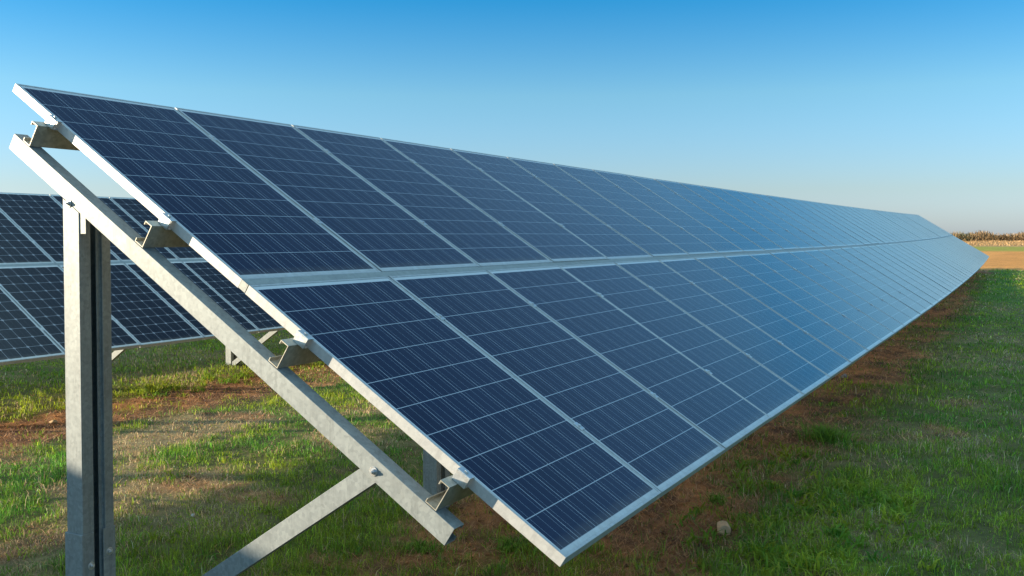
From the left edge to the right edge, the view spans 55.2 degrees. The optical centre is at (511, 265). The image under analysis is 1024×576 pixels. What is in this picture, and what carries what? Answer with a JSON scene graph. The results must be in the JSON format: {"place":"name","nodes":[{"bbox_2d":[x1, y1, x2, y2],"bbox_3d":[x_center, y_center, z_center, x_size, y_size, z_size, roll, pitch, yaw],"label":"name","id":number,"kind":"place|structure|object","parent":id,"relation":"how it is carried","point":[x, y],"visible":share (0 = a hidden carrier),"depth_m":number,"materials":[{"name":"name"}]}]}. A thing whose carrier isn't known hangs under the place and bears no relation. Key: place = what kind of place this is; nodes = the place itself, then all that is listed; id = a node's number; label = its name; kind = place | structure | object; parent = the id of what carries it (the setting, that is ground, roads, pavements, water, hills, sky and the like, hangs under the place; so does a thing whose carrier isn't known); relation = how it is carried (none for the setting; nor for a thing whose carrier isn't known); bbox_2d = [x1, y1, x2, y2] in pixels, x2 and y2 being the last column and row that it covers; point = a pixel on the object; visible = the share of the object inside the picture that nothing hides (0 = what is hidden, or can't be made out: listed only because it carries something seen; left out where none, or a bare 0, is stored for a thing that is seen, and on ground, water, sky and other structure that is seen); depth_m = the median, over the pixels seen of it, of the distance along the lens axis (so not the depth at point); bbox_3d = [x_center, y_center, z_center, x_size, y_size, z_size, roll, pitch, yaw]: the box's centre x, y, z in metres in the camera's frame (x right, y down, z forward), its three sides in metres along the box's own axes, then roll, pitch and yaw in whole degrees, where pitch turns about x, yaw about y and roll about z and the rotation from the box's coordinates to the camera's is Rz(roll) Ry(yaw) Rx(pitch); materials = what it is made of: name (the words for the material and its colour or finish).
{"place":"outdoors","nodes":[
{"label":"outdoors","id":0,"kind":"place"},
{"bbox_2d":[0,259,206,266],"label":"cover strip","id":1,"kind":"object","parent":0,"point":[111,262],"visible":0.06,"depth_m":12.36,"materials":[{"name":"metal"}]},
{"bbox_2d":[0,240,1023,575],"bbox_3d":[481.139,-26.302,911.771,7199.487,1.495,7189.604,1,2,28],"label":"ground","id":2,"kind":"structure","parent":0,"point":[1008,256],"depth_m":9.02,"materials":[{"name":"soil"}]},
{"bbox_2d":[112,349,125,361],"bbox_3d":[-5.402,0.936,13.338,2.507,3.340,0.201,1,2,28],"label":"support frame","id":3,"kind":"object","parent":2,"relation":"on","point":[116,354],"visible":0.01,"depth_m":13.23,"materials":[{"name":"metal"}]},
{"bbox_2d":[9,134,463,575],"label":"support frame","id":4,"kind":"object","parent":2,"relation":"on","point":[93,225],"visible":1,"depth_m":4.51,"materials":[{"name":"metal"}]},
{"bbox_2d":[23,121,79,150],"bbox_3d":[8.389,-1.348,24.835,0.249,0.335,45.710,1,2,28],"label":"purlin","id":5,"kind":"object","parent":4,"relation":"on","point":[45,135],"visible":0.1,"depth_m":4.69,"materials":[{"name":"metal"}]},
{"bbox_2d":[13,83,380,287],"bbox_3d":[-1.563,-0.418,4.922,1.742,0.058,1.054,36,17,22],"label":"solar panel","id":6,"kind":"object","parent":5,"relation":"on","point":[226,213],"visible":0.97,"depth_m":4.81,"materials":[{"name":"glass"}]},
{"bbox_2d":[175,107,479,271],"bbox_3d":[-1.079,-0.446,5.827,1.742,0.056,1.024,36,17,22],"label":"solar panel","id":7,"kind":"object","parent":5,"relation":"on","point":[370,223],"visible":0.74,"depth_m":5.75,"materials":[{"name":"glass"}]},
{"bbox_2d":[381,138,608,261],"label":"solar panel","id":8,"kind":"object","parent":5,"relation":"on","point":[552,240],"visible":0.77,"depth_m":7.55,"materials":[{"name":"glass"}]},
{"bbox_2d":[450,148,652,258],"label":"solar panel","id":9,"kind":"object","parent":5,"relation":"on","point":[608,241],"visible":0.8,"depth_m":8.46,"materials":[{"name":"glass"}]},
{"bbox_2d":[507,157,689,256],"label":"solar panel","id":10,"kind":"object","parent":5,"relation":"on","point":[647,239],"visible":0.81,"depth_m":9.34,"materials":[{"name":"glass"}]},
{"bbox_2d":[554,164,718,254],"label":"solar panel","id":11,"kind":"object","parent":5,"relation":"on","point":[646,215],"visible":0.84,"depth_m":10.24,"materials":[{"name":"glass"}]},
{"bbox_2d":[592,169,744,252],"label":"solar panel","id":12,"kind":"object","parent":5,"relation":"on","point":[708,236],"visible":0.76,"depth_m":11.14,"materials":[{"name":"glass"}]},
{"bbox_2d":[626,174,765,251],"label":"solar panel","id":13,"kind":"object","parent":5,"relation":"on","point":[723,230],"visible":0.74,"depth_m":12.04,"materials":[{"name":"glass"}]},
{"bbox_2d":[655,179,783,250],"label":"solar panel","id":14,"kind":"object","parent":5,"relation":"on","point":[728,220],"visible":0.78,"depth_m":12.93,"materials":[{"name":"glass"}]},
{"bbox_2d":[679,182,800,249],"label":"solar panel","id":15,"kind":"object","parent":5,"relation":"on","point":[747,220],"visible":0.83,"depth_m":13.82,"materials":[{"name":"glass"}]},
{"bbox_2d":[720,188,825,247],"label":"solar panel","id":16,"kind":"object","parent":5,"relation":"on","point":[779,221],"visible":0.76,"depth_m":15.63,"materials":[{"name":"glass"}]},
{"bbox_2d":[753,193,847,245],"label":"solar panel","id":17,"kind":"object","parent":5,"relation":"on","point":[803,221],"visible":0.56,"depth_m":17.42,"materials":[{"name":"glass"}]},
{"bbox_2d":[766,195,855,245],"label":"solar panel","id":18,"kind":"object","parent":5,"relation":"on","point":[810,219],"visible":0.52,"depth_m":18.31,"materials":[{"name":"glass"}]},
{"bbox_2d":[780,197,864,244],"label":"solar panel","id":19,"kind":"object","parent":5,"relation":"on","point":[823,221],"visible":0.55,"depth_m":19.22,"materials":[{"name":"glass"}]},
{"bbox_2d":[792,199,871,243],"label":"solar panel","id":20,"kind":"object","parent":5,"relation":"on","point":[835,223],"visible":0.52,"depth_m":20.11,"materials":[{"name":"glass"}]},
{"bbox_2d":[801,200,877,243],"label":"solar panel","id":21,"kind":"object","parent":5,"relation":"on","point":[842,223],"visible":0.56,"depth_m":20.99,"materials":[{"name":"glass"}]},
{"bbox_2d":[810,201,883,242],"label":"solar panel","id":22,"kind":"object","parent":5,"relation":"on","point":[847,222],"visible":0.51,"depth_m":21.93,"materials":[{"name":"glass"}]},
{"bbox_2d":[818,202,890,242],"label":"solar panel","id":23,"kind":"object","parent":5,"relation":"on","point":[855,223],"visible":0.52,"depth_m":22.77,"materials":[{"name":"glass"}]},
{"bbox_2d":[828,204,894,241],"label":"solar panel","id":24,"kind":"object","parent":5,"relation":"on","point":[861,223],"visible":0.46,"depth_m":23.70,"materials":[{"name":"glass"}]},
{"bbox_2d":[835,205,899,241],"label":"solar panel","id":25,"kind":"object","parent":5,"relation":"on","point":[868,224],"visible":0.56,"depth_m":24.58,"materials":[{"name":"glass"}]},
{"bbox_2d":[842,206,903,241],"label":"solar panel","id":26,"kind":"object","parent":5,"relation":"on","point":[874,224],"visible":0.54,"depth_m":25.49,"materials":[{"name":"glass"}]},
{"bbox_2d":[847,206,907,240],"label":"solar panel","id":27,"kind":"object","parent":5,"relation":"on","point":[877,223],"visible":0.59,"depth_m":26.38,"materials":[{"name":"glass"}]},
{"bbox_2d":[853,207,912,240],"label":"solar panel","id":28,"kind":"object","parent":5,"relation":"on","point":[883,224],"visible":0.46,"depth_m":27.28,"materials":[{"name":"glass"}]},
{"bbox_2d":[859,208,914,239],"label":"solar panel","id":29,"kind":"object","parent":5,"relation":"on","point":[889,225],"visible":0.51,"depth_m":28.21,"materials":[{"name":"glass"}]},
{"bbox_2d":[865,209,918,239],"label":"solar panel","id":30,"kind":"object","parent":5,"relation":"on","point":[893,225],"visible":0.53,"depth_m":29.07,"materials":[{"name":"glass"}]},
{"bbox_2d":[868,209,921,239],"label":"solar panel","id":31,"kind":"object","parent":5,"relation":"on","point":[878,214],"visible":0.45,"depth_m":29.98,"materials":[{"name":"glass"}]},
{"bbox_2d":[873,210,924,239],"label":"solar panel","id":32,"kind":"object","parent":5,"relation":"on","point":[900,225],"visible":0.61,"depth_m":30.85,"materials":[{"name":"glass"}]},
{"bbox_2d":[877,210,926,238],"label":"solar panel","id":33,"kind":"object","parent":5,"relation":"on","point":[902,224],"visible":0.49,"depth_m":31.81,"materials":[{"name":"glass"}]},
{"bbox_2d":[882,211,929,238],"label":"solar panel","id":34,"kind":"object","parent":5,"relation":"on","point":[905,224],"visible":0.51,"depth_m":32.68,"materials":[{"name":"glass"}]},
{"bbox_2d":[885,211,931,238],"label":"solar panel","id":35,"kind":"object","parent":5,"relation":"on","point":[909,225],"visible":0.41,"depth_m":33.62,"materials":[{"name":"glass"}]},
{"bbox_2d":[889,212,934,237],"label":"solar panel","id":36,"kind":"object","parent":5,"relation":"on","point":[911,225],"visible":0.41,"depth_m":34.48,"materials":[{"name":"glass"}]},
{"bbox_2d":[892,212,936,237],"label":"solar panel","id":37,"kind":"object","parent":5,"relation":"on","point":[914,224],"visible":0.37,"depth_m":35.41,"materials":[{"name":"glass"}]},
{"bbox_2d":[901,213,942,236],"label":"solar panel","id":38,"kind":"object","parent":5,"relation":"on","point":[921,225],"visible":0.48,"depth_m":38.06,"materials":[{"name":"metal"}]},
{"bbox_2d":[135,221,189,247],"bbox_3d":[9.052,-0.862,24.495,0.249,0.335,45.710,1,2,28],"label":"purlin","id":39,"kind":"object","parent":4,"relation":"on","point":[158,235],"visible":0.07,"depth_m":4.35,"materials":[{"name":"metal"}]},
{"bbox_2d":[292,125,551,265],"bbox_3d":[-0.601,-0.474,6.718,1.742,0.056,1.024,36,18,22],"label":"solar panel","id":40,"kind":"object","parent":39,"relation":"on","point":[471,231],"visible":0.83,"depth_m":6.66,"materials":[{"name":"glass"}]},
{"bbox_2d":[702,186,813,248],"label":"solar panel","id":41,"kind":"object","parent":39,"relation":"on","point":[761,219],"visible":0.81,"depth_m":14.73,"materials":[{"name":"glass"}]},
{"bbox_2d":[738,191,836,246],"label":"solar panel","id":42,"kind":"object","parent":39,"relation":"on","point":[792,221],"visible":0.76,"depth_m":16.52,"materials":[{"name":"glass"}]},
{"bbox_2d":[268,338,321,368],"bbox_3d":[9.727,-0.367,24.149,0.249,0.335,45.710,1,2,28],"label":"purlin","id":43,"kind":"object","parent":4,"relation":"on","point":[294,354],"visible":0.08,"depth_m":4.00,"materials":[{"name":"metal"}]},
{"bbox_2d":[389,270,724,499],"bbox_3d":[0.253,0.531,5.143,1.742,0.056,1.024,36,18,22],"label":"solar panel","id":44,"kind":"object","parent":43,"relation":"on","point":[655,441],"visible":0.88,"depth_m":5.06,"materials":[{"name":"glass"}]},
{"bbox_2d":[694,255,867,364],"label":"solar panel","id":45,"kind":"object","parent":43,"relation":"on","point":[818,329],"visible":0.9,"depth_m":9.55,"materials":[{"name":"glass"}]},
{"bbox_2d":[749,253,893,343],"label":"solar panel","id":46,"kind":"object","parent":43,"relation":"on","point":[834,301],"visible":0.88,"depth_m":11.36,"materials":[{"name":"glass"}]},
{"bbox_2d":[804,249,920,320],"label":"solar panel","id":47,"kind":"object","parent":43,"relation":"on","point":[837,266],"visible":0.85,"depth_m":14.05,"materials":[{"name":"glass"}]},
{"bbox_2d":[818,249,927,314],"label":"solar panel","id":48,"kind":"object","parent":43,"relation":"on","point":[882,285],"visible":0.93,"depth_m":14.93,"materials":[{"name":"glass"}]},
{"bbox_2d":[830,248,933,310],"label":"solar panel","id":49,"kind":"object","parent":43,"relation":"on","point":[884,278],"visible":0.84,"depth_m":15.84,"materials":[{"name":"glass"}]},
{"bbox_2d":[914,241,972,275],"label":"solar panel","id":50,"kind":"object","parent":43,"relation":"on","point":[943,257],"visible":0.69,"depth_m":27.51,"materials":[{"name":"glass"}]},
{"bbox_2d":[928,240,978,269],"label":"solar panel","id":51,"kind":"object","parent":43,"relation":"on","point":[953,254],"visible":0.7,"depth_m":31.10,"materials":[{"name":"glass"}]},
{"bbox_2d":[425,475,473,510],"bbox_3d":[10.393,0.122,23.806,0.249,0.335,45.710,1,2,28],"label":"purlin","id":52,"kind":"object","parent":4,"relation":"on","point":[453,492],"visible":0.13,"depth_m":3.65,"materials":[{"name":"metal"}]},
{"bbox_2d":[245,276,660,566],"bbox_3d":[-0.231,0.556,4.238,1.742,0.058,1.054,36,17,23],"label":"solar panel","id":53,"kind":"object","parent":52,"relation":"on","point":[557,487],"visible":1,"depth_m":4.11,"materials":[{"name":"glass"}]},
{"bbox_2d":[487,265,770,453],"bbox_3d":[0.732,0.501,6.034,1.742,0.056,1.024,36,18,23],"label":"solar panel","id":54,"kind":"object","parent":52,"relation":"on","point":[715,409],"visible":0.84,"depth_m":5.96,"materials":[{"name":"glass"}]},
{"bbox_2d":[560,262,803,421],"bbox_3d":[1.208,0.477,6.927,1.742,0.056,1.024,36,18,22],"label":"solar panel","id":55,"kind":"object","parent":52,"relation":"on","point":[746,376],"visible":0.89,"depth_m":6.87,"materials":[{"name":"glass"}]},
{"bbox_2d":[614,260,829,398],"bbox_3d":[1.686,0.449,7.818,1.742,0.056,1.024,36,17,22],"label":"solar panel","id":56,"kind":"object","parent":52,"relation":"on","point":[778,358],"visible":0.91,"depth_m":7.76,"materials":[{"name":"glass"}]},
{"bbox_2d":[658,257,850,380],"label":"solar panel","id":57,"kind":"object","parent":52,"relation":"on","point":[806,346],"visible":0.85,"depth_m":8.66,"materials":[{"name":"glass"}]},
{"bbox_2d":[723,254,882,352],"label":"solar panel","id":58,"kind":"object","parent":52,"relation":"on","point":[833,318],"visible":0.88,"depth_m":10.45,"materials":[{"name":"glass"}]},
{"bbox_2d":[769,251,904,334],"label":"solar panel","id":59,"kind":"object","parent":52,"relation":"on","point":[845,294],"visible":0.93,"depth_m":12.24,"materials":[{"name":"glass"}]},
{"bbox_2d":[788,250,913,327],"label":"solar panel","id":60,"kind":"object","parent":52,"relation":"on","point":[859,291],"visible":0.88,"depth_m":13.15,"materials":[{"name":"glass"}]},
{"bbox_2d":[842,247,938,306],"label":"solar panel","id":61,"kind":"object","parent":52,"relation":"on","point":[894,277],"visible":0.76,"depth_m":16.72,"materials":[{"name":"glass"}]},
{"bbox_2d":[851,246,943,302],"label":"solar panel","id":62,"kind":"object","parent":52,"relation":"on","point":[911,281],"visible":0.8,"depth_m":17.62,"materials":[{"name":"glass"}]},
{"bbox_2d":[859,246,947,297],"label":"solar panel","id":63,"kind":"object","parent":52,"relation":"on","point":[906,272],"visible":0.71,"depth_m":18.52,"materials":[{"name":"glass"}]},
{"bbox_2d":[868,245,950,294],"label":"solar panel","id":64,"kind":"object","parent":52,"relation":"on","point":[911,270],"visible":0.69,"depth_m":19.42,"materials":[{"name":"glass"}]},
{"bbox_2d":[875,244,954,292],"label":"solar panel","id":65,"kind":"object","parent":52,"relation":"on","point":[918,269],"visible":0.83,"depth_m":20.29,"materials":[{"name":"glass"}]},
{"bbox_2d":[881,244,957,290],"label":"solar panel","id":66,"kind":"object","parent":52,"relation":"on","point":[912,261],"visible":0.73,"depth_m":21.23,"materials":[{"name":"glass"}]},
{"bbox_2d":[888,244,959,286],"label":"solar panel","id":67,"kind":"object","parent":52,"relation":"on","point":[926,265],"visible":0.69,"depth_m":22.12,"materials":[{"name":"glass"}]},
{"bbox_2d":[893,243,962,285],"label":"solar panel","id":68,"kind":"object","parent":52,"relation":"on","point":[929,263],"visible":0.67,"depth_m":23.02,"materials":[{"name":"glass"}]},
{"bbox_2d":[898,243,965,282],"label":"solar panel","id":69,"kind":"object","parent":52,"relation":"on","point":[933,263],"visible":0.71,"depth_m":23.88,"materials":[{"name":"glass"}]},
{"bbox_2d":[903,242,967,281],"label":"solar panel","id":70,"kind":"object","parent":52,"relation":"on","point":[934,260],"visible":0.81,"depth_m":24.84,"materials":[{"name":"glass"}]},
{"bbox_2d":[907,242,969,278],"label":"solar panel","id":71,"kind":"object","parent":52,"relation":"on","point":[941,261],"visible":0.69,"depth_m":25.73,"materials":[{"name":"glass"}]},
{"bbox_2d":[912,241,971,276],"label":"solar panel","id":72,"kind":"object","parent":52,"relation":"on","point":[942,259],"visible":0.74,"depth_m":26.58,"materials":[{"name":"glass"}]},
{"bbox_2d":[919,241,974,274],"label":"solar panel","id":73,"kind":"object","parent":52,"relation":"on","point":[952,260],"visible":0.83,"depth_m":28.39,"materials":[{"name":"glass"}]},
{"bbox_2d":[921,240,975,272],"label":"solar panel","id":74,"kind":"object","parent":52,"relation":"on","point":[944,253],"visible":0.64,"depth_m":29.32,"materials":[{"name":"glass"}]},
{"bbox_2d":[924,240,977,271],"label":"solar panel","id":75,"kind":"object","parent":52,"relation":"on","point":[976,270],"visible":0.68,"depth_m":30.22,"materials":[{"name":"glass"}]},
{"bbox_2d":[930,239,979,268],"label":"solar panel","id":76,"kind":"object","parent":52,"relation":"on","point":[955,254],"visible":0.65,"depth_m":32.02,"materials":[{"name":"glass"}]},
{"bbox_2d":[932,239,980,267],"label":"solar panel","id":77,"kind":"object","parent":52,"relation":"on","point":[956,253],"visible":0.62,"depth_m":32.89,"materials":[{"name":"glass"}]},
{"bbox_2d":[935,239,981,266],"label":"solar panel","id":78,"kind":"object","parent":52,"relation":"on","point":[958,252],"visible":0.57,"depth_m":33.82,"materials":[{"name":"glass"}]},
{"bbox_2d":[937,238,982,264],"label":"solar panel","id":79,"kind":"object","parent":52,"relation":"on","point":[960,251],"visible":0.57,"depth_m":34.70,"materials":[{"name":"glass"}]},
{"bbox_2d":[939,238,983,263],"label":"solar panel","id":80,"kind":"object","parent":52,"relation":"on","point":[961,251],"visible":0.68,"depth_m":35.59,"materials":[{"name":"glass"}]},
{"bbox_2d":[226,330,279,364],"bbox_3d":[-3.970,0.854,16.013,2.507,3.340,0.201,1,2,28],"label":"support frame","id":81,"kind":"object","parent":2,"relation":"on","point":[232,358],"visible":0.03,"depth_m":16.30,"materials":[{"name":"metal"}]},
{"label":"purlin","id":82,"kind":"object","parent":81,"relation":"on","visible":0},
{"bbox_2d":[0,285,64,364],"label":"solar panel","id":83,"kind":"object","parent":82,"relation":"on","point":[24,337],"visible":0.95,"depth_m":10.69,"materials":[{"name":"glass"}]},
{"bbox_2d":[0,265,140,352],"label":"solar panel","id":84,"kind":"object","parent":82,"relation":"on","point":[35,294],"visible":0.52,"depth_m":11.52,"materials":[{"name":"glass"}]},
{"bbox_2d":[58,263,203,347],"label":"solar panel","id":85,"kind":"object","parent":82,"relation":"on","point":[143,313],"visible":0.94,"depth_m":12.41,"materials":[{"name":"glass"}]},
{"bbox_2d":[182,261,285,332],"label":"solar panel","id":86,"kind":"object","parent":82,"relation":"on","point":[239,299],"visible":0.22,"depth_m":13.97,"materials":[{"name":"glass"}]},
{"bbox_2d":[385,536,452,559],"bbox_3d":[-0.565,1.806,6.342,0.490,0.137,0.390,1,2,28],"label":"grass tuft","id":87,"kind":"object","parent":2,"relation":"on","point":[422,544],"visible":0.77,"depth_m":6.33,"materials":[{"name":"green plant"}]},
{"bbox_2d":[423,449,454,507],"bbox_3d":[0.155,0.971,6.916,2.507,3.340,0.201,1,2,28],"label":"support frame","id":88,"kind":"object","parent":2,"relation":"on","point":[435,471],"depth_m":7.25,"materials":[{"name":"metal"}]},
{"bbox_2d":[0,292,971,575],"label":"soil clods","id":89,"kind":"object","parent":2,"relation":"on","point":[514,532],"visible":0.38,"depth_m":7.29,"materials":[{"name":"brown soil"}]},
{"bbox_2d":[475,530,542,558],"bbox_3d":[-0.011,1.807,6.394,0.523,0.149,0.507,0,2,-8],"label":"grass tuft","id":90,"kind":"object","parent":2,"relation":"on","point":[509,545],"visible":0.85,"depth_m":6.34,"materials":[{"name":"green plant"}]},
{"bbox_2d":[698,492,733,507],"bbox_3d":[1.581,1.786,7.545,0.301,0.110,0.363,0,2,-6],"label":"grass tuft","id":91,"kind":"object","parent":2,"relation":"on","point":[718,497],"visible":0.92,"depth_m":7.51,"materials":[{"name":"green plant"}]},
{"bbox_2d":[717,521,730,535],"bbox_3d":[1.466,1.827,6.782,0.097,0.120,0.136,-13,13,13],"label":"stone","id":92,"kind":"object","parent":2,"relation":"on","point":[722,526],"visible":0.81,"depth_m":6.74,"materials":[{"name":"grey stone"}]},
{"bbox_2d":[784,416,862,445],"bbox_3d":[3.111,1.652,9.725,0.902,0.250,0.948,1,2,28],"label":"grass tuft","id":93,"kind":"object","parent":2,"relation":"on","point":[823,434],"visible":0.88,"depth_m":9.74,"materials":[{"name":"green plant"}]},
{"bbox_2d":[952,230,1023,240],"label":"scrub","id":94,"kind":"object","parent":2,"relation":"on","point":[980,236],"visible":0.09,"depth_m":147.17,"materials":[{"name":"beige plant"}]},
{"bbox_2d":[964,240,1023,245],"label":"straw","id":95,"kind":"object","parent":2,"relation":"on","point":[997,243],"visible":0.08,"depth_m":124.18,"materials":[{"name":"beige plant"}]},
{"bbox_2d":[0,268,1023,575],"bbox_3d":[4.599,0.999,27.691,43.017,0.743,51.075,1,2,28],"label":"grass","id":96,"kind":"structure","parent":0,"point":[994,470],"depth_m":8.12,"materials":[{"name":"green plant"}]},
{"bbox_2d":[0,0,1023,235],"label":"sky","id":97,"kind":"structure","parent":0,"point":[916,107],"materials":[{"name":"blue"}]},
{"bbox_2d":[238,235,952,292],"bbox_3d":[9.489,-0.633,24.260,0.198,0.272,45.523,1,2,28],"label":"cover strip","id":98,"kind":"object","parent":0,"point":[244,285],"visible":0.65,"depth_m":5.71,"materials":[{"name":"metal"}]},
{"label":"purlin","id":99,"kind":"object","parent":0,"visible":0},
{"bbox_2d":[0,210,54,264],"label":"solar panel","id":100,"kind":"object","parent":99,"relation":"on","point":[18,245],"visible":1,"depth_m":12.29,"materials":[{"name":"glass"}]},
{"bbox_2d":[0,192,120,262],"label":"solar panel","id":101,"kind":"object","parent":99,"relation":"on","point":[37,219],"visible":0.45,"depth_m":13.08,"materials":[{"name":"glass"}]},
{"bbox_2d":[50,194,178,260],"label":"solar panel","id":102,"kind":"object","parent":99,"relation":"on","point":[140,230],"visible":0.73,"depth_m":14.25,"materials":[{"name":"glass"}]},
{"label":"purlin","id":103,"kind":"object","parent":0,"visible":0},
{"bbox_2d":[124,261,258,339],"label":"solar panel","id":104,"kind":"object","parent":103,"relation":"on","point":[214,296],"visible":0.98,"depth_m":13.32,"materials":[{"name":"glass"}]},
{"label":"purlin","id":105,"kind":"object","parent":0,"visible":0},
{"bbox_2d":[109,197,203,259],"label":"solar panel","id":106,"kind":"object","parent":105,"relation":"on","point":[137,211],"visible":0.24,"depth_m":14.73,"materials":[{"name":"glass"}]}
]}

